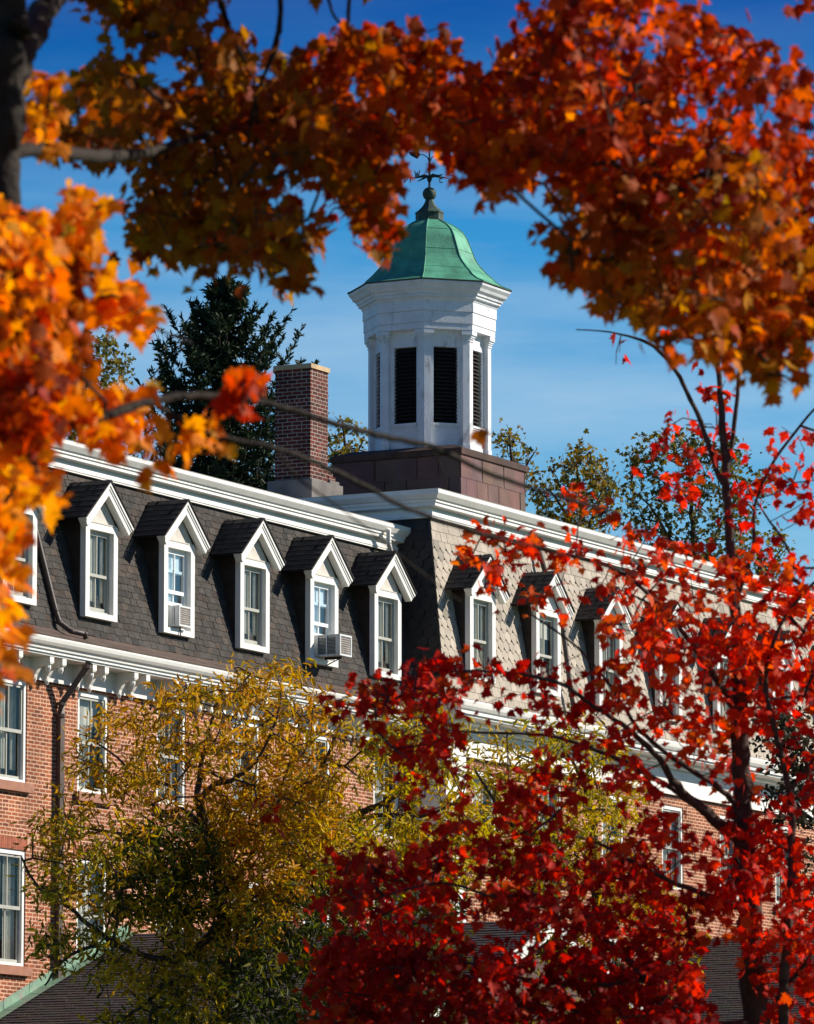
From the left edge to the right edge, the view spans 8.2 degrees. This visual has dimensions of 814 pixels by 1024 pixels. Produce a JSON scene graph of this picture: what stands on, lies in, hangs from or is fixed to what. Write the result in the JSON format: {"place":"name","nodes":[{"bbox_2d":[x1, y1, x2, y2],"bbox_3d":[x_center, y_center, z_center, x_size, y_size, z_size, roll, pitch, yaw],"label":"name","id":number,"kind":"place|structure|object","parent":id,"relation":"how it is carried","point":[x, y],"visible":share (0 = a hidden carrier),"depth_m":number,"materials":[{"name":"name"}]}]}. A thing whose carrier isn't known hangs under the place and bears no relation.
{"place":"outdoors","nodes":[
{"label":"outdoors","id":0,"kind":"place"},
{"bbox_2d":[17,0,813,589],"label":"sky","id":1,"kind":"structure","parent":0,"point":[552,379],"materials":[{"name":"blue"}]},
{"label":"ground","id":2,"kind":"structure","parent":0,"visible":0},
{"bbox_2d":[66,327,135,453],"bbox_3d":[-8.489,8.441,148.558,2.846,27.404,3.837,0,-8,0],"label":"background tree","id":3,"kind":"object","parent":2,"relation":"on","point":[118,363],"visible":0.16,"depth_m":149.85,"materials":[{"name":"green plant"}]},
{"bbox_2d":[144,344,190,459],"bbox_3d":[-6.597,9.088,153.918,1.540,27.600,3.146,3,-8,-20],"label":"background tree","id":4,"kind":"object","parent":2,"relation":"on","point":[167,404],"visible":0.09,"depth_m":155.93,"materials":[{"name":"green plant"}]},
{"bbox_2d":[123,274,339,801],"bbox_3d":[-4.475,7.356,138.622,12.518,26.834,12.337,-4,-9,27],"label":"spruce","id":5,"kind":"object","parent":2,"relation":"on","point":[217,346],"visible":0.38,"depth_m":138.84,"materials":[{"name":"green plant"}]},
{"bbox_2d":[43,0,470,306],"bbox_3d":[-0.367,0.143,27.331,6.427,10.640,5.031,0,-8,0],"label":"rust maple","id":6,"kind":"object","parent":2,"relation":"on","point":[344,139],"visible":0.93,"depth_m":27.00,"materials":[{"name":"orange plant"}]},
{"bbox_2d":[6,652,510,1023],"bbox_3d":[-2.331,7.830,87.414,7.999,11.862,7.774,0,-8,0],"label":"yellow tree","id":7,"kind":"object","parent":2,"relation":"on","point":[313,832],"visible":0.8,"depth_m":87.12,"materials":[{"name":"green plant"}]},
{"bbox_2d":[0,0,639,714],"bbox_3d":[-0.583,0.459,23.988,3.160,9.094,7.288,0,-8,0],"label":"orange maple","id":8,"kind":"object","parent":2,"relation":"on","point":[48,272],"visible":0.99,"depth_m":22.36,"materials":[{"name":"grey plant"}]},
{"bbox_2d":[0,921,641,1023],"bbox_3d":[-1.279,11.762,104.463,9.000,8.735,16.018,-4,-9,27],"label":"entrance wing","id":9,"kind":"structure","parent":2,"relation":"on","point":[62,1000],"depth_m":102.97,"materials":[{"name":"grey"}]},
{"bbox_2d":[328,412,367,463],"bbox_3d":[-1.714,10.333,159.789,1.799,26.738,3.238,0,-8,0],"label":"background tree","id":10,"kind":"object","parent":2,"relation":"on","point":[346,448],"visible":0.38,"depth_m":161.23,"materials":[{"name":"green plant"}]},
{"bbox_2d":[0,144,813,1009],"bbox_3d":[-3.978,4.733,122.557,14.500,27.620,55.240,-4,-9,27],"label":"brick building","id":11,"kind":"structure","parent":2,"relation":"on","point":[288,564],"depth_m":117.28,"materials":[{"name":"brick"}]},
{"bbox_2d":[0,848,32,976],"bbox_3d":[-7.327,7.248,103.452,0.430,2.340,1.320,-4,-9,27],"label":"window","id":12,"kind":"structure","parent":11,"relation":"in","point":[8,966],"depth_m":103.76,"materials":[{"name":"glass"}]},
{"bbox_2d":[0,677,33,793],"bbox_3d":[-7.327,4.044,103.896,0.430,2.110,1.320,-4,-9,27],"label":"window","id":13,"kind":"structure","parent":11,"relation":"in","point":[8,731],"depth_m":104.21,"materials":[{"name":"glass"}]},
{"bbox_2d":[76,859,105,961],"bbox_3d":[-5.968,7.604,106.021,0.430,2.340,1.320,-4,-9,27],"label":"window","id":14,"kind":"structure","parent":11,"relation":"in","point":[87,907],"depth_m":106.17,"materials":[{"name":"glass"}]},
{"bbox_2d":[74,691,115,805],"bbox_3d":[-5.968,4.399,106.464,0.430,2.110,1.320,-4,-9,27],"label":"window","id":15,"kind":"structure","parent":11,"relation":"in","point":[86,701],"depth_m":106.55,"materials":[{"name":"glass"}]},
{"bbox_2d":[156,874,183,932],"bbox_3d":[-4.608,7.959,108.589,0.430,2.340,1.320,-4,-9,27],"label":"window","id":16,"kind":"structure","parent":11,"relation":"in","point":[159,874],"depth_m":108.66,"materials":[{"name":"glass"}]},
{"bbox_2d":[155,707,191,816],"bbox_3d":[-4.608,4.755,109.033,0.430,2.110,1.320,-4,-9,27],"label":"window","id":17,"kind":"structure","parent":11,"relation":"in","point":[181,788],"depth_m":109.35,"materials":[{"name":"glass"}]},
{"bbox_2d":[168,605,190,635],"bbox_3d":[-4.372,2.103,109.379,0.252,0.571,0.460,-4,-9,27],"label":"air conditioner","id":18,"kind":"object","parent":11,"relation":"attached to","point":[179,616],"visible":1,"depth_m":109.24,"materials":[{"name":"white metal"}]},
{"bbox_2d":[232,719,259,823],"bbox_3d":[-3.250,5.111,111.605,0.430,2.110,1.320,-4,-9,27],"label":"window","id":19,"kind":"structure","parent":11,"relation":"in","point":[240,761],"depth_m":111.83,"materials":[{"name":"glass"}]},
{"bbox_2d":[304,733,329,813],"bbox_3d":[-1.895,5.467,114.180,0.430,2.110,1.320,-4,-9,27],"label":"window","id":20,"kind":"structure","parent":11,"relation":"in","point":[322,739],"depth_m":114.60,"materials":[{"name":"glass"}]},
{"bbox_2d":[314,634,351,665],"bbox_3d":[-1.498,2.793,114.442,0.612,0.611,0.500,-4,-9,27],"label":"air conditioner","id":21,"kind":"object","parent":11,"relation":"attached to","point":[332,646],"visible":1,"depth_m":114.29,"materials":[{"name":"white metal"}]},
{"bbox_2d":[373,746,398,846],"bbox_3d":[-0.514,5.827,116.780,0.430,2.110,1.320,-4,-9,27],"label":"window","id":22,"kind":"structure","parent":11,"relation":"in","point":[375,793],"depth_m":116.86,"materials":[{"name":"glass"}]},
{"bbox_2d":[472,771,495,867],"bbox_3d":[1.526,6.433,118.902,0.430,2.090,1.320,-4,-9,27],"label":"window","id":23,"kind":"structure","parent":11,"relation":"in","point":[475,779],"depth_m":119.10,"materials":[{"name":"glass"}]},
{"bbox_2d":[539,786,563,880],"bbox_3d":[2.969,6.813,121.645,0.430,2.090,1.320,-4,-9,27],"label":"window","id":24,"kind":"structure","parent":11,"relation":"in","point":[548,798],"depth_m":122.05,"materials":[{"name":"glass"}]},
{"bbox_2d":[602,796,622,880],"bbox_3d":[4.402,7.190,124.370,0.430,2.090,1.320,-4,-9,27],"label":"window","id":25,"kind":"structure","parent":11,"relation":"in","point":[603,824],"depth_m":124.45,"materials":[{"name":"glass"}]},
{"bbox_2d":[606,939,622,964],"bbox_3d":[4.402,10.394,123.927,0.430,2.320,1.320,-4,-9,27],"label":"window","id":26,"kind":"structure","parent":11,"relation":"in","point":[619,959],"depth_m":124.36,"materials":[{"name":"glass"}]},
{"bbox_2d":[662,805,685,896],"bbox_3d":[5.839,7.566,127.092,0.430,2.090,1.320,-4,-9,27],"label":"window","id":27,"kind":"structure","parent":11,"relation":"in","point":[667,808],"depth_m":127.41,"materials":[{"name":"glass"}]},
{"bbox_2d":[720,815,738,899],"bbox_3d":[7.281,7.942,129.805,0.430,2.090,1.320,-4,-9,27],"label":"window","id":28,"kind":"structure","parent":11,"relation":"in","point":[721,816],"depth_m":129.79,"materials":[{"name":"glass"}]},
{"bbox_2d":[774,826,800,914],"bbox_3d":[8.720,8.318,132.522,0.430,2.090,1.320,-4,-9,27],"label":"window","id":29,"kind":"structure","parent":11,"relation":"in","point":[778,879],"depth_m":132.55,"materials":[{"name":"glass"}]},
{"bbox_2d":[491,416,540,505],"bbox_3d":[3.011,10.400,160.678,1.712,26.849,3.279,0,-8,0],"label":"background tree","id":30,"kind":"object","parent":2,"relation":"on","point":[509,442],"visible":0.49,"depth_m":162.10,"materials":[{"name":"green plant"}]},
{"bbox_2d":[252,328,813,1023],"bbox_3d":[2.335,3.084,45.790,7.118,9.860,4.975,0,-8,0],"label":"red maple","id":31,"kind":"object","parent":2,"relation":"on","point":[388,966],"visible":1,"depth_m":45.28,"materials":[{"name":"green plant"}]},
{"bbox_2d":[525,428,632,533],"bbox_3d":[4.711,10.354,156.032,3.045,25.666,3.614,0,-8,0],"label":"background tree","id":32,"kind":"object","parent":2,"relation":"on","point":[574,463],"visible":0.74,"depth_m":157.05,"materials":[{"name":"green plant"}]},
{"bbox_2d":[452,702,712,1023],"bbox_3d":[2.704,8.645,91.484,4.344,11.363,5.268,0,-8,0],"label":"yellow tree","id":33,"kind":"object","parent":2,"relation":"on","point":[591,813],"visible":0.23,"depth_m":91.45,"materials":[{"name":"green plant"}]},
{"bbox_2d":[421,0,813,407],"bbox_3d":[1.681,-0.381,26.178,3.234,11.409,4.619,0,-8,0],"label":"red orange maple","id":34,"kind":"object","parent":2,"relation":"on","point":[744,283],"visible":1,"depth_m":25.71,"materials":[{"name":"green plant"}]},
{"bbox_2d":[615,422,774,561],"bbox_3d":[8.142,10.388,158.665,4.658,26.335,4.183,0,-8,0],"label":"background tree","id":35,"kind":"object","parent":2,"relation":"on","point":[692,536],"visible":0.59,"depth_m":159.93,"materials":[{"name":"green plant"}]},
{"bbox_2d":[663,936,813,1023],"bbox_3d":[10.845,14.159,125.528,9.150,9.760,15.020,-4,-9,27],"label":"side wing","id":36,"kind":"structure","parent":2,"relation":"on","point":[722,983],"depth_m":125.00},
{"bbox_2d":[721,526,795,579],"bbox_3d":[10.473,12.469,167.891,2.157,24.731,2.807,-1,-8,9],"label":"background tree","id":37,"kind":"object","parent":2,"relation":"on","point":[759,570],"visible":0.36,"depth_m":169.48,"materials":[{"name":"green plant"}]},
{"bbox_2d":[749,702,813,910],"bbox_3d":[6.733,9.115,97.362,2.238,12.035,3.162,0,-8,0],"label":"dark leaved tree","id":38,"kind":"object","parent":2,"relation":"on","point":[795,768],"visible":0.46,"depth_m":97.83,"materials":[{"name":"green plant"}]}
]}

